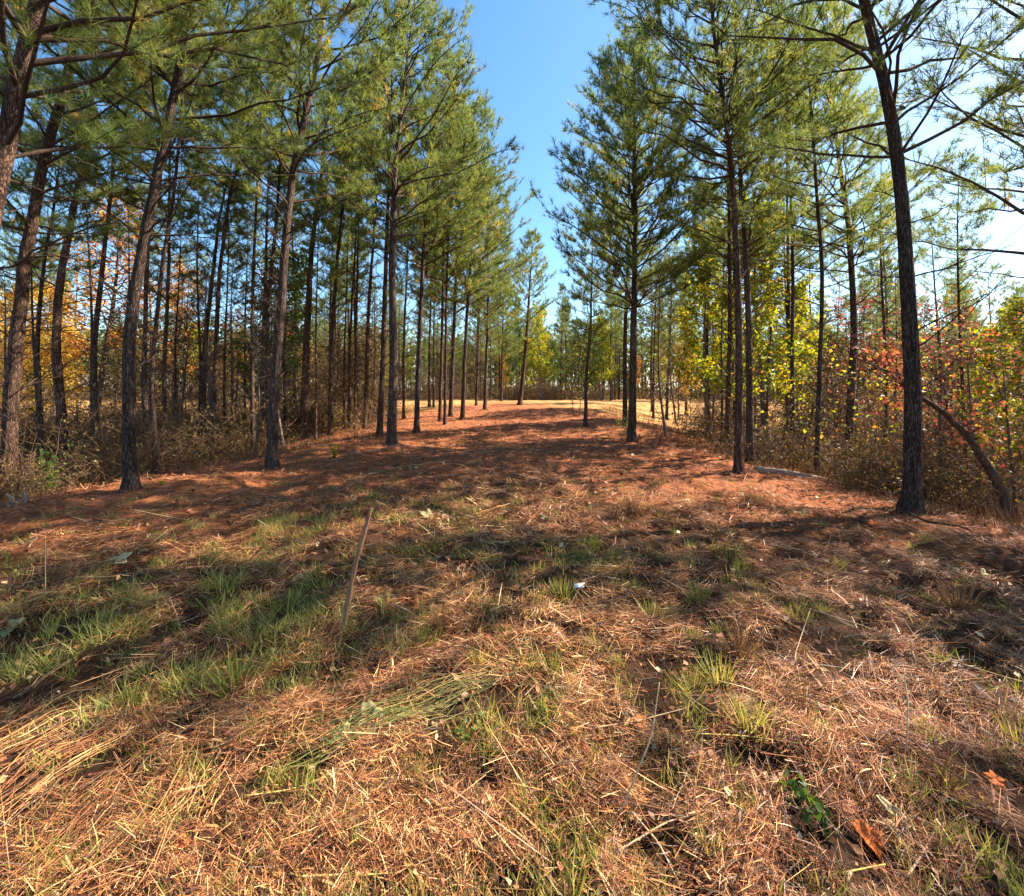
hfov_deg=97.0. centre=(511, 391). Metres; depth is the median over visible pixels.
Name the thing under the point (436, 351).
pine tree
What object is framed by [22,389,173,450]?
brush
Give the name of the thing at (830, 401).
autumn tree
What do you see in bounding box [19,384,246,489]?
brush
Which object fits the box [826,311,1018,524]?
leaning tree
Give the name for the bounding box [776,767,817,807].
leafy plant
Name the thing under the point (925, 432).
brush
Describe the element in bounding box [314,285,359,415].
bare tree
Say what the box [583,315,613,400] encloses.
autumn tree
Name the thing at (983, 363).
autumn tree
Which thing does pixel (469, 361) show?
hardwood tree
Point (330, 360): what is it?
pine tree
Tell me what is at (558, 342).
pine tree
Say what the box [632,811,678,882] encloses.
dry stalk
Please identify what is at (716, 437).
brush
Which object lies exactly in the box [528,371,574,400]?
brush
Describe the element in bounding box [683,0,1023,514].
pine tree
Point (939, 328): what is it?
autumn tree
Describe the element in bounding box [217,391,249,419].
brush
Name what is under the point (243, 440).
brush
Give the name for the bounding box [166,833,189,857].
fallen leaf
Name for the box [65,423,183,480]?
brush
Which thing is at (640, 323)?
pine tree
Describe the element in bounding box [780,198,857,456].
pine tree
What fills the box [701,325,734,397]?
hardwood tree
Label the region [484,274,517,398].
pine tree
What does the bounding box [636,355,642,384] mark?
autumn tree
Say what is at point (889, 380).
understorey tree
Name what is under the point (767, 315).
autumn tree
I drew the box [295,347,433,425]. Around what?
brush
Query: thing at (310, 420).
brush
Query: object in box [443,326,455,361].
pine tree
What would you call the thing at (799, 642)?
dry stalk
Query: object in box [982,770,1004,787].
fallen leaf
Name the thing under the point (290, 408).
brush
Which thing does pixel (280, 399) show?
brush
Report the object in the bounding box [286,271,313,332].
pine tree
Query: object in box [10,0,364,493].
pine tree
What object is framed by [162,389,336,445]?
brush
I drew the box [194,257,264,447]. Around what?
bare tree
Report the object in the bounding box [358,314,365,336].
pine tree
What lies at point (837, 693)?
dry stalk
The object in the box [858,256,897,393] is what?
pine tree
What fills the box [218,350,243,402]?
understorey tree
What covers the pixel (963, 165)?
pine tree
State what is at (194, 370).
bare tree
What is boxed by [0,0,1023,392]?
sky
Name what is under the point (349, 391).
pine tree
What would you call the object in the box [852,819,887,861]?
fallen leaf
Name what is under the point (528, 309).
pine tree
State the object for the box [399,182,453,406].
pine tree
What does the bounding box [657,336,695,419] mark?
autumn tree
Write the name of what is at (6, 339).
autumn tree
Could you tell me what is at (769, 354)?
pine tree
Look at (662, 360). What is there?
hardwood tree
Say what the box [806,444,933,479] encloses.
brush
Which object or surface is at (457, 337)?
pine tree
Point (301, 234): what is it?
pine tree
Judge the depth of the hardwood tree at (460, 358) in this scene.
49.40 m
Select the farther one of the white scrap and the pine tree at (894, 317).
the pine tree at (894, 317)
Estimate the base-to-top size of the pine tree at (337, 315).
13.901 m
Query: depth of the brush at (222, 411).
20.54 m
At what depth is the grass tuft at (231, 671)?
2.42 m
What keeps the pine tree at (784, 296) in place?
on the ground at (1010, 564)
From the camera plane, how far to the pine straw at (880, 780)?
2.38 m
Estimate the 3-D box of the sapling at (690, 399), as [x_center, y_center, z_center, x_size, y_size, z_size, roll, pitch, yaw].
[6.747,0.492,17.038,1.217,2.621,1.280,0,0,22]
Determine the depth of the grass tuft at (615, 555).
4.29 m
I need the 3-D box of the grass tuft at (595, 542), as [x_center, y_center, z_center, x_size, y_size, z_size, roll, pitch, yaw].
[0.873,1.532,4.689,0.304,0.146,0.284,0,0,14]
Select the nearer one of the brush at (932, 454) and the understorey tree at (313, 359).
the brush at (932, 454)
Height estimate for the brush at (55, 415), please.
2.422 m
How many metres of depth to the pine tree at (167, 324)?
13.65 m
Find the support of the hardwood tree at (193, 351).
on the ground at (1010, 564)
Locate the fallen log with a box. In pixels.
[754,466,848,483]
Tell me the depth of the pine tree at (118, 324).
51.16 m
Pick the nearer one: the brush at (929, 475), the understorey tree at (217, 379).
the brush at (929, 475)
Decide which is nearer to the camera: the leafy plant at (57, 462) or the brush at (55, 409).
the leafy plant at (57, 462)
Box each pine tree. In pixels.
[0,0,168,484]
[0,0,212,496]
[0,0,363,534]
[0,65,122,471]
[0,169,89,454]
[0,218,64,434]
[0,256,34,411]
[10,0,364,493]
[27,267,52,405]
[28,244,81,423]
[33,7,187,474]
[35,238,75,411]
[43,156,141,452]
[48,238,98,431]
[66,186,160,416]
[79,0,237,467]
[79,182,178,410]
[80,0,244,473]
[101,8,229,445]
[110,312,123,385]
[120,229,173,408]
[131,195,216,452]
[152,145,258,451]
[157,254,192,406]
[160,290,183,353]
[168,1,293,460]
[168,90,262,443]
[174,243,207,408]
[175,0,433,469]
[184,173,256,421]
[192,44,307,448]
[195,252,225,417]
[203,191,271,420]
[213,101,308,440]
[216,242,248,404]
[218,2,342,448]
[232,251,276,393]
[244,157,323,436]
[261,68,373,439]
[267,173,322,415]
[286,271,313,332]
[287,174,353,439]
[291,131,384,426]
[295,51,380,435]
[299,193,362,424]
[305,0,525,445]
[310,299,323,386]
[314,300,328,395]
[314,314,326,379]
[320,196,370,428]
[321,210,388,390]
[322,273,349,361]
[322,276,353,347]
[324,64,385,426]
[326,230,367,416]
[333,2,439,436]
[336,65,421,428]
[336,228,380,420]
[358,29,514,432]
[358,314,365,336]
[359,282,381,370]
[373,88,432,418]
[378,281,402,380]
[378,292,402,354]
[378,304,410,368]
[386,279,412,399]
[396,299,407,393]
[398,67,501,424]
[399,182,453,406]
[402,96,501,420]
[405,119,524,416]
[410,304,431,387]
[411,229,453,406]
[415,317,432,393]
[419,91,539,419]
[421,309,449,395]
[430,323,443,386]
[434,303,464,391]
[435,166,539,409]
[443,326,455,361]
[448,212,503,405]
[449,330,470,390]
[461,292,484,387]
[461,322,474,399]
[468,290,493,399]
[473,270,527,400]
[479,297,504,399]
[483,301,501,396]
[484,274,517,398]
[493,227,559,404]
[494,280,523,399]
[509,296,528,385]
[528,321,550,385]
[529,17,735,441]
[530,305,552,382]
[549,286,572,399]
[553,306,569,386]
[554,219,628,426]
[555,298,575,399]
[557,311,575,398]
[568,319,581,389]
[579,132,663,425]
[581,281,604,397]
[585,0,878,473]
[595,285,623,400]
[604,289,627,399]
[604,291,622,392]
[609,281,629,399]
[609,310,627,388]
[627,242,679,418]
[637,257,667,409]
[637,307,649,395]
[645,290,667,399]
[650,239,694,419]
[654,0,848,464]
[661,295,678,399]
[665,274,702,414]
[666,173,732,427]
[667,280,701,397]
[670,11,798,451]
[680,180,725,411]
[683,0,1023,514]
[692,293,719,384]
[695,194,744,440]
[697,178,756,434]
[702,215,742,421]
[724,31,865,451]
[733,0,931,475]
[742,262,779,436]
[751,287,769,399]
[752,55,850,466]
[752,174,805,452]
[755,0,967,462]
[759,289,778,398]
[770,190,816,443]
[773,258,807,395]
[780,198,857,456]
[789,200,848,417]
[796,280,815,362]
[812,299,836,331]
[824,261,857,404]
[830,311,845,359]
[835,294,849,366]
[841,280,880,411]
[843,128,938,454]
[843,182,926,448]
[844,269,875,388]
[857,0,1023,401]
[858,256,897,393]
[866,257,900,403]
[875,254,927,454]
[889,287,902,398]
[894,204,982,446]
[917,144,1023,495]
[918,295,936,395]
[929,286,967,403]
[933,256,979,418]
[938,262,980,403]
[940,276,978,337]
[944,284,980,345]
[968,299,984,367]
[992,280,1023,365]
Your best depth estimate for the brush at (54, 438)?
16.31 m
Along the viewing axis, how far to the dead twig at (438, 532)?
5.12 m
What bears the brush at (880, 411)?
on the ground at (1010, 564)
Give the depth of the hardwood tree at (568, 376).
65.28 m
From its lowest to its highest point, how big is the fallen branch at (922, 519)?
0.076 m
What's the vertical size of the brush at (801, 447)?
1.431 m
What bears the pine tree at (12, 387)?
on the ground at (1010, 564)
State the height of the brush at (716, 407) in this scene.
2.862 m
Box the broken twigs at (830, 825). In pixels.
[0,409,1023,895]
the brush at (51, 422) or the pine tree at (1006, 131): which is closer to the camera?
the pine tree at (1006, 131)
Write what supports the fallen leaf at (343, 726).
on the ground at (1010, 564)
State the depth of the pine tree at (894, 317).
48.63 m
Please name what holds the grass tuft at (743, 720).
on the ground at (1010, 564)
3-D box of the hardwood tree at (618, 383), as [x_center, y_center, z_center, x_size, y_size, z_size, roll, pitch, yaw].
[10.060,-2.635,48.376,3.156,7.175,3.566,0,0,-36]
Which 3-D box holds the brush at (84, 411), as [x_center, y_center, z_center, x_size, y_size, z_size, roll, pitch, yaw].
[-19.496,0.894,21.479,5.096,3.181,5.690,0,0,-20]
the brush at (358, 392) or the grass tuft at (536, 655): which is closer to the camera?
the grass tuft at (536, 655)
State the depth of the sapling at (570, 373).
21.03 m
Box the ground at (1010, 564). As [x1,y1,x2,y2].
[0,394,1023,895]
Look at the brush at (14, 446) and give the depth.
7.93 m
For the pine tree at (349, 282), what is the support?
on the ground at (1010, 564)
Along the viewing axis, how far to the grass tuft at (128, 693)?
2.33 m
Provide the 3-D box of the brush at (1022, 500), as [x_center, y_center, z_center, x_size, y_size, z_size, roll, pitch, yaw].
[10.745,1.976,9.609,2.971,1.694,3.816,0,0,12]
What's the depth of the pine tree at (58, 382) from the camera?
11.22 m
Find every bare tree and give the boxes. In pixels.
[0,262,71,466]
[84,324,137,419]
[147,272,207,421]
[148,338,184,407]
[167,254,256,456]
[182,314,241,448]
[184,337,219,402]
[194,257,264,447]
[222,287,288,451]
[224,243,324,446]
[231,263,300,414]
[279,327,301,417]
[279,337,300,405]
[280,295,326,414]
[292,266,358,405]
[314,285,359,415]
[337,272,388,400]
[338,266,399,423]
[397,321,415,393]
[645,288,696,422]
[743,313,797,428]
[878,303,954,437]
[890,340,936,439]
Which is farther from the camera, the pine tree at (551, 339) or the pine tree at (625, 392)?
the pine tree at (551, 339)
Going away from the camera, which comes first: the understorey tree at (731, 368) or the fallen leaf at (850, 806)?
the fallen leaf at (850, 806)
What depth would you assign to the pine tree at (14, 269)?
16.13 m
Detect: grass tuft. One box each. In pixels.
[87,669,174,719]
[174,631,288,699]
[363,489,383,498]
[371,640,413,663]
[398,621,445,645]
[418,602,465,631]
[454,642,501,671]
[506,646,545,676]
[520,642,583,682]
[543,572,584,600]
[565,543,593,562]
[583,533,606,548]
[597,546,627,561]
[614,494,648,515]
[620,576,648,593]
[629,591,681,622]
[666,798,753,871]
[671,604,689,619]
[673,660,717,692]
[674,579,726,605]
[688,683,791,740]
[689,647,750,688]
[698,607,793,661]
[770,671,827,715]
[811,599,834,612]
[823,694,851,715]
[894,729,1006,800]
[917,574,1003,615]
[984,705,1023,750]
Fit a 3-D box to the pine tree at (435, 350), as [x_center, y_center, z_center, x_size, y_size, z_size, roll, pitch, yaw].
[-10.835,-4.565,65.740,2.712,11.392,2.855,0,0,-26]
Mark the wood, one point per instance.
(100, 334)
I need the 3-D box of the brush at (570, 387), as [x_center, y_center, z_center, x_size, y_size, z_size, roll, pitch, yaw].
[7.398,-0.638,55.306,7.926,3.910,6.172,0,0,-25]
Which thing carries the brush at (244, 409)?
on the ground at (1010, 564)
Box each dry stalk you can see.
[240,868,403,878]
[241,731,436,797]
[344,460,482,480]
[345,777,434,847]
[592,707,686,728]
[614,809,712,852]
[618,682,659,816]
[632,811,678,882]
[693,733,797,743]
[715,846,746,885]
[795,608,810,681]
[800,658,853,735]
[808,608,1021,681]
[808,650,863,737]
[818,863,885,879]
[864,627,971,666]
[903,665,908,751]
[906,827,935,877]
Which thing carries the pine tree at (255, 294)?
on the ground at (1010, 564)
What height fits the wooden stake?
0.898 m
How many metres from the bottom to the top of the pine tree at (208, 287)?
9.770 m
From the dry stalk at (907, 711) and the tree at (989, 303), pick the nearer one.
the dry stalk at (907, 711)
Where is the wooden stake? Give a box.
[340,507,373,635]
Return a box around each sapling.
[550,336,591,413]
[561,336,604,414]
[677,370,704,431]
[713,296,795,434]
[773,373,821,450]
[786,307,882,475]
[842,370,902,461]
[853,305,982,484]
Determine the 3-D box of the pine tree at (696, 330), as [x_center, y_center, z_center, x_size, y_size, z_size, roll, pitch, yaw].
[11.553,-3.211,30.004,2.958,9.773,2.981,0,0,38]
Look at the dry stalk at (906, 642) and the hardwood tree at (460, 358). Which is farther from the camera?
the hardwood tree at (460, 358)
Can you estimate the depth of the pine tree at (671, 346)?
49.28 m
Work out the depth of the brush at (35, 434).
16.84 m
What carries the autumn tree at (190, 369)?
on the ground at (1010, 564)
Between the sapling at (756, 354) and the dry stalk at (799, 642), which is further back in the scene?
the sapling at (756, 354)
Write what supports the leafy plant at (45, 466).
on the ground at (1010, 564)
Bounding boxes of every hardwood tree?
[99,325,138,378]
[179,322,202,399]
[226,328,247,394]
[310,336,328,399]
[375,343,397,385]
[401,351,414,392]
[410,353,427,388]
[434,348,457,385]
[454,357,466,399]
[455,344,484,398]
[460,329,494,386]
[493,340,514,385]
[534,331,558,382]
[549,347,567,385]
[558,358,574,394]
[592,317,622,399]
[594,337,622,399]
[606,345,628,383]
[613,356,629,391]
[620,346,647,384]
[643,330,673,399]
[672,351,700,399]
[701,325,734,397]
[824,327,844,372]
[929,342,957,389]
[943,317,986,381]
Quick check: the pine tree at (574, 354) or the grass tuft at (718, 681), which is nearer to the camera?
the grass tuft at (718, 681)
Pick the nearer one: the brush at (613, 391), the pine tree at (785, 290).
the pine tree at (785, 290)
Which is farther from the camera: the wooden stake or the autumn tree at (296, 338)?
the autumn tree at (296, 338)
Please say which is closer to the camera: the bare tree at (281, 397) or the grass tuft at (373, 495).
the grass tuft at (373, 495)
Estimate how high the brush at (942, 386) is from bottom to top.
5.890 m
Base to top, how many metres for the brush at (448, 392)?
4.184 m
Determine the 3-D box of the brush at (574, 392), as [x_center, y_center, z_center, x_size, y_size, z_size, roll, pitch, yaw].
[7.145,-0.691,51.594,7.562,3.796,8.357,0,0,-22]
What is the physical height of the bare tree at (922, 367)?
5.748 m
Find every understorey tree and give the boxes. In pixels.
[41,356,82,405]
[82,334,160,404]
[108,340,170,410]
[194,345,234,402]
[198,352,241,407]
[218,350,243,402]
[248,339,313,411]
[257,364,311,408]
[282,346,313,402]
[309,338,351,408]
[309,341,338,403]
[322,328,386,406]
[325,340,378,411]
[345,328,388,399]
[347,325,399,402]
[716,352,757,410]
[718,356,765,417]
[765,331,834,419]
[789,324,900,456]
[795,347,876,450]
[803,347,844,404]
[810,367,871,433]
[857,332,943,427]
[858,350,903,422]
[928,347,996,425]
[978,351,1023,423]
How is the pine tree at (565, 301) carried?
on the ground at (1010, 564)
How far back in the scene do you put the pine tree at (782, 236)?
9.64 m
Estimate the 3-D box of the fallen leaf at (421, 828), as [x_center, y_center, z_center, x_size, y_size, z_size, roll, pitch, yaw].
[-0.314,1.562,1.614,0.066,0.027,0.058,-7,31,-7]
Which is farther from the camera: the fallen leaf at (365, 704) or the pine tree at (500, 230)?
the pine tree at (500, 230)
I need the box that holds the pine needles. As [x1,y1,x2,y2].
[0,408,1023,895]
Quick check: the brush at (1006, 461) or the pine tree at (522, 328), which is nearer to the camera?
the brush at (1006, 461)
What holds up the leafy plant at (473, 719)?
on the ground at (1010, 564)
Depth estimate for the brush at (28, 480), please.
7.60 m
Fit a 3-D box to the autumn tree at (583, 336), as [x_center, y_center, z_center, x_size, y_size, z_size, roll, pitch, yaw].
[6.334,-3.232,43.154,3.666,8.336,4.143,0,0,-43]
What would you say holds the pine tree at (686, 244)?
on the ground at (1010, 564)
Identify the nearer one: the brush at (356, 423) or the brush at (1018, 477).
the brush at (1018, 477)
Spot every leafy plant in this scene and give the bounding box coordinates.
[34,441,73,494]
[46,455,58,484]
[324,405,343,431]
[330,444,338,458]
[453,711,482,745]
[613,413,644,434]
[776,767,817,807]
[799,794,840,841]
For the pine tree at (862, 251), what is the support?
on the ground at (1010, 564)
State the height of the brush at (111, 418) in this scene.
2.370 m
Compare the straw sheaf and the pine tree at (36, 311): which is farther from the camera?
the pine tree at (36, 311)
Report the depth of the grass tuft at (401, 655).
2.63 m
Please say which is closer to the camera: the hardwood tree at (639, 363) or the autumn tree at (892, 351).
the autumn tree at (892, 351)
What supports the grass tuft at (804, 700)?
on the ground at (1010, 564)
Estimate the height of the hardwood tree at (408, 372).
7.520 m
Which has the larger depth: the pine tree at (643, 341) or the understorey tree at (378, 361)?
the understorey tree at (378, 361)
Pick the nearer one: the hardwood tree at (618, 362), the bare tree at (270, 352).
the bare tree at (270, 352)
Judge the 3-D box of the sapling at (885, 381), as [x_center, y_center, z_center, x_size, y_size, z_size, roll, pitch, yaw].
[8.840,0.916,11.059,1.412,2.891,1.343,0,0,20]
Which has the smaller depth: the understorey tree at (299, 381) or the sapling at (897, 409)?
the sapling at (897, 409)
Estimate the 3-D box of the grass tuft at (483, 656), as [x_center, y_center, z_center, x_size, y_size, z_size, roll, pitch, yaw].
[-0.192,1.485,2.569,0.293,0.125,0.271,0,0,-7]
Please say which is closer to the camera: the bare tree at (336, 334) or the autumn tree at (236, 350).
the bare tree at (336, 334)
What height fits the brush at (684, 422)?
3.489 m
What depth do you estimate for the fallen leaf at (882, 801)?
1.67 m
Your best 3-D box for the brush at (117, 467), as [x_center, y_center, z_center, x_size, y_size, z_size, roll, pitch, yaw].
[-8.036,1.055,9.376,3.640,2.071,2.834,0,0,14]
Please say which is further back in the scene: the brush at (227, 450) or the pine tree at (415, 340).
the pine tree at (415, 340)
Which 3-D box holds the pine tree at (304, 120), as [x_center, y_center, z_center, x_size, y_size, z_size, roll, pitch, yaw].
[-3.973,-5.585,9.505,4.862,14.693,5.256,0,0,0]
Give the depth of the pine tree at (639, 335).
63.76 m
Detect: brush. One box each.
[0,383,120,437]
[0,387,199,487]
[0,400,102,457]
[0,401,143,495]
[0,434,149,500]
[0,445,107,500]
[1,395,87,457]
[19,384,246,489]
[19,389,118,459]
[19,421,55,453]
[19,425,78,471]
[19,441,55,469]
[19,448,91,485]
[20,394,115,451]
[20,398,236,487]
[20,402,117,438]
[20,426,116,461]
[21,393,247,480]
[22,375,220,459]
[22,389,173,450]
[24,377,158,435]
[26,409,88,427]
[45,425,106,450]
[47,397,148,435]
[48,394,117,433]
[50,403,188,439]
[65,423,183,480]
[66,407,246,464]
[68,411,148,442]
[71,408,218,475]
[72,386,185,434]
[72,435,162,471]
[83,390,266,469]
[83,399,194,443]
[99,398,220,453]
[101,385,261,452]
[137,383,343,462]
[140,383,229,432]
[160,399,255,424]
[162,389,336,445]
[170,401,298,439]
[170,418,285,465]
[180,404,262,451]
[187,388,291,430]
[190,401,310,438]
[217,373,326,414]
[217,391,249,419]
[243,394,336,436]
[280,383,357,436]
[290,373,345,418]
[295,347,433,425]
[296,361,414,436]
[327,390,401,419]
[333,373,421,411]
[398,367,468,399]
[405,360,455,399]
[405,385,427,399]
[408,360,488,399]
[421,361,481,399]
[447,366,504,399]
[473,387,504,398]
[488,376,515,399]
[489,369,549,399]
[497,384,531,399]
[513,371,565,399]
[513,376,559,398]
[526,377,574,399]
[526,378,563,399]
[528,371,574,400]
[536,375,604,399]
[550,378,589,398]
[569,384,612,399]
[594,374,645,398]
[604,378,647,398]
[620,377,672,399]
[628,365,784,445]
[644,356,781,435]
[667,390,876,468]
[679,387,813,442]
[680,380,724,399]
[680,408,878,473]
[686,390,772,424]
[691,415,805,459]
[697,393,778,434]
[698,389,895,454]
[706,412,898,465]
[714,379,863,441]
[715,376,885,469]
[747,410,1023,507]
[754,376,866,446]
[760,424,881,474]
[767,378,1022,506]
[769,404,943,458]
[805,405,988,489]
[805,410,1023,505]
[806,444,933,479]
[810,407,1022,466]
[814,402,1023,523]
[814,423,1023,520]
[841,390,951,448]
[854,404,1022,494]
[855,378,1023,523]
[859,408,1020,463]
[862,412,1023,494]
[863,390,1007,459]
[875,391,981,440]
[887,413,1023,509]
[893,448,1023,517]
[921,361,975,399]
[924,377,955,399]
[928,413,1023,499]
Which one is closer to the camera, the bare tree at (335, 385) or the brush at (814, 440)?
the brush at (814, 440)
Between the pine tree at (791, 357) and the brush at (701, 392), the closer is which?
the pine tree at (791, 357)
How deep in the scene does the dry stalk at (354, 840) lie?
1.64 m
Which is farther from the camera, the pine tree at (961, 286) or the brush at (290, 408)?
the pine tree at (961, 286)
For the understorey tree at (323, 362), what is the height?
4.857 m
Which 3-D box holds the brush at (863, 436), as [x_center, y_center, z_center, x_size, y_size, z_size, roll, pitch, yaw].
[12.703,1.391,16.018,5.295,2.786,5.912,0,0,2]
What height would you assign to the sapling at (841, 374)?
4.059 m
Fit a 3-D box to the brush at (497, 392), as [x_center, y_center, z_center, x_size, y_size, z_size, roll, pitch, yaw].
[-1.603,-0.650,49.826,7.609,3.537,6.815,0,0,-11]
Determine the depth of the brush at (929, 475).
7.42 m
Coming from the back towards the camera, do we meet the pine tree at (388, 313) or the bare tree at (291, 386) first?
the pine tree at (388, 313)
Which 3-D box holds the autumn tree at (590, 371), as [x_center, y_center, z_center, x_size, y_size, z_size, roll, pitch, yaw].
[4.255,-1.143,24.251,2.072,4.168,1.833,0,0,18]
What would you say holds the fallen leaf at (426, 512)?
on the ground at (1010, 564)
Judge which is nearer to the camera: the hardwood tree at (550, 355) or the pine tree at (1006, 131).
the pine tree at (1006, 131)
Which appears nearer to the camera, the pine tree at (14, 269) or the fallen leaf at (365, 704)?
the fallen leaf at (365, 704)
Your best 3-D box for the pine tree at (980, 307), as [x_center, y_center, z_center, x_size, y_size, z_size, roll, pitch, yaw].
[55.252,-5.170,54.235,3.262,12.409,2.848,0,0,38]
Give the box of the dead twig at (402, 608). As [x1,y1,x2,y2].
[392,602,426,631]
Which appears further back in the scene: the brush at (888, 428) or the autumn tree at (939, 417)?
the brush at (888, 428)
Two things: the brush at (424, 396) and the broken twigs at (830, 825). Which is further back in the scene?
the brush at (424, 396)
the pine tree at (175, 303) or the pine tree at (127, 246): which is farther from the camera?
the pine tree at (175, 303)
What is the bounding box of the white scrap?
[573,583,584,587]
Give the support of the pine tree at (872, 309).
on the ground at (1010, 564)
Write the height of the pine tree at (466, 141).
13.966 m
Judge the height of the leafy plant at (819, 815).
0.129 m
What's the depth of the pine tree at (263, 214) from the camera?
16.98 m
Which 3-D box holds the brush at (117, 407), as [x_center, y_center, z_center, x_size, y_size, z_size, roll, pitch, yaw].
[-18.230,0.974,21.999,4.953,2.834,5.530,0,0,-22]
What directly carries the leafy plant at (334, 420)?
on the ground at (1010, 564)
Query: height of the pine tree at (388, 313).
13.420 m
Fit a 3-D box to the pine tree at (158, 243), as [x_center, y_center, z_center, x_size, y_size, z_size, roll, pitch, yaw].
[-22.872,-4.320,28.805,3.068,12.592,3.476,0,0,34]
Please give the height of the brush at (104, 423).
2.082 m
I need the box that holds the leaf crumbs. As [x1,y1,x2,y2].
[0,410,1023,895]
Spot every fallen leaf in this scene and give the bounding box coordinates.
[0,617,25,638]
[109,551,131,563]
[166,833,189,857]
[332,722,349,741]
[357,700,383,730]
[416,819,428,840]
[419,508,432,517]
[469,796,495,827]
[599,866,616,880]
[634,716,644,728]
[842,800,860,812]
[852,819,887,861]
[876,795,917,834]
[882,818,916,859]
[980,568,990,576]
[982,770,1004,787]
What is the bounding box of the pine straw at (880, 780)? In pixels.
[0,400,1023,895]
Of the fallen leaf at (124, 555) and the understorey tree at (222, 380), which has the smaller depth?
the fallen leaf at (124, 555)
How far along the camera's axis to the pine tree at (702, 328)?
43.57 m
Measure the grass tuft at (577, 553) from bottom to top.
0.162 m
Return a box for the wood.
[0,316,1013,398]
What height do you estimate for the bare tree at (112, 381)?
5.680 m
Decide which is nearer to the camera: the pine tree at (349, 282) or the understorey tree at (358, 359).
the pine tree at (349, 282)
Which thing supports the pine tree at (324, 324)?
on the ground at (1010, 564)
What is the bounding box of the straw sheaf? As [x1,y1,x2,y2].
[273,653,546,773]
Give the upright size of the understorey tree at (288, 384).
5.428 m
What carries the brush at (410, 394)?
on the ground at (1010, 564)
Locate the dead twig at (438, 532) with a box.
[413,518,492,554]
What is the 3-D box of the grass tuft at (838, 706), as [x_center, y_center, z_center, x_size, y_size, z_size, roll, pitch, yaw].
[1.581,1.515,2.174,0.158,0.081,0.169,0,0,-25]
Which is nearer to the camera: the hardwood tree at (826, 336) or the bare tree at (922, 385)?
the bare tree at (922, 385)
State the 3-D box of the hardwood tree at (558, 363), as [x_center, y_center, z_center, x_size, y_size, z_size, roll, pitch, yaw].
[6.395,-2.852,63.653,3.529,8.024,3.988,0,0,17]
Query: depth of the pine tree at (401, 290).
19.52 m
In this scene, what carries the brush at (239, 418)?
on the ground at (1010, 564)
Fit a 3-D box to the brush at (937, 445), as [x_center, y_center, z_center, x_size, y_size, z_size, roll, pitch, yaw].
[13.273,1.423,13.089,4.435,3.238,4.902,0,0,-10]
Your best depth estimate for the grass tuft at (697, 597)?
3.36 m
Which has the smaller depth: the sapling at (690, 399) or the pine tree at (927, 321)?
the sapling at (690, 399)
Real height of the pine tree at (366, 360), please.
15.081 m
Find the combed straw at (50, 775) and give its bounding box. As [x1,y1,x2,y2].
[0,664,259,895]
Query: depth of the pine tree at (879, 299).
24.02 m
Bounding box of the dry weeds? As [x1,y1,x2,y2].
[0,403,1023,534]
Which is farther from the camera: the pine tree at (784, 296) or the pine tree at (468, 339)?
the pine tree at (468, 339)
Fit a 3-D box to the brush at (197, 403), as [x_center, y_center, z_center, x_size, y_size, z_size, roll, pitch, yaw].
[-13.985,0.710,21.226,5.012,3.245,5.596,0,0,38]
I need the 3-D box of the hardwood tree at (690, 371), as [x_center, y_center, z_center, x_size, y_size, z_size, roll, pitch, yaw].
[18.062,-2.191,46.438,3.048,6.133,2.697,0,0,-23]
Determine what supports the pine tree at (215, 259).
on the ground at (1010, 564)
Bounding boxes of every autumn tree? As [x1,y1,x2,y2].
[0,283,52,458]
[0,300,32,385]
[9,281,105,412]
[21,279,83,416]
[38,184,164,425]
[71,302,173,429]
[136,357,181,430]
[137,252,221,423]
[138,302,223,434]
[211,306,258,417]
[218,236,326,415]
[272,323,317,398]
[310,325,346,394]
[495,357,508,399]
[496,321,533,399]
[515,334,535,397]
[523,305,557,399]
[540,341,568,389]
[554,318,595,399]
[573,336,609,395]
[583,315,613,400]
[627,245,693,436]
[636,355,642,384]
[650,217,743,436]
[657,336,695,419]
[674,343,700,399]
[700,195,818,451]
[753,270,835,433]
[785,344,880,471]
[812,275,928,448]
[822,332,894,461]
[859,318,1023,501]
[870,336,922,433]
[885,274,1022,494]
[886,298,1023,514]
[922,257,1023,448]
[930,326,1023,515]
[948,320,1023,473]
[962,294,1023,469]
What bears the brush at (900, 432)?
on the ground at (1010, 564)
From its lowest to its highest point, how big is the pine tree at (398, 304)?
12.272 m
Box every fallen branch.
[806,470,946,494]
[847,517,887,535]
[900,509,982,534]
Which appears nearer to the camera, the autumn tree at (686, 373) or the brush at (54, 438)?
the brush at (54, 438)
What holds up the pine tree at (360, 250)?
on the ground at (1010, 564)
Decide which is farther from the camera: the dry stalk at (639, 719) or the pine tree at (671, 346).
the pine tree at (671, 346)
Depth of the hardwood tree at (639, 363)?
69.22 m
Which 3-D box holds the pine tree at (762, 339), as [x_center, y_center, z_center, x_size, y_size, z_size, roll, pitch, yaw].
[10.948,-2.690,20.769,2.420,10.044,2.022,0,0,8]
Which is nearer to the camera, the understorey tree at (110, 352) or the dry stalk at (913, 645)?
the dry stalk at (913, 645)
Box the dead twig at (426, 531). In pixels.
[370,519,509,554]
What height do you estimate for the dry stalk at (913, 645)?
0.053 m
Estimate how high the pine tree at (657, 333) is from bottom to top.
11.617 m
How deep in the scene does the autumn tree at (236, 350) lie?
22.64 m
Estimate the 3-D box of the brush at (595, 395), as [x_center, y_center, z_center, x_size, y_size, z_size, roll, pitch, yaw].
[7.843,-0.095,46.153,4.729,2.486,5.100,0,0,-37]

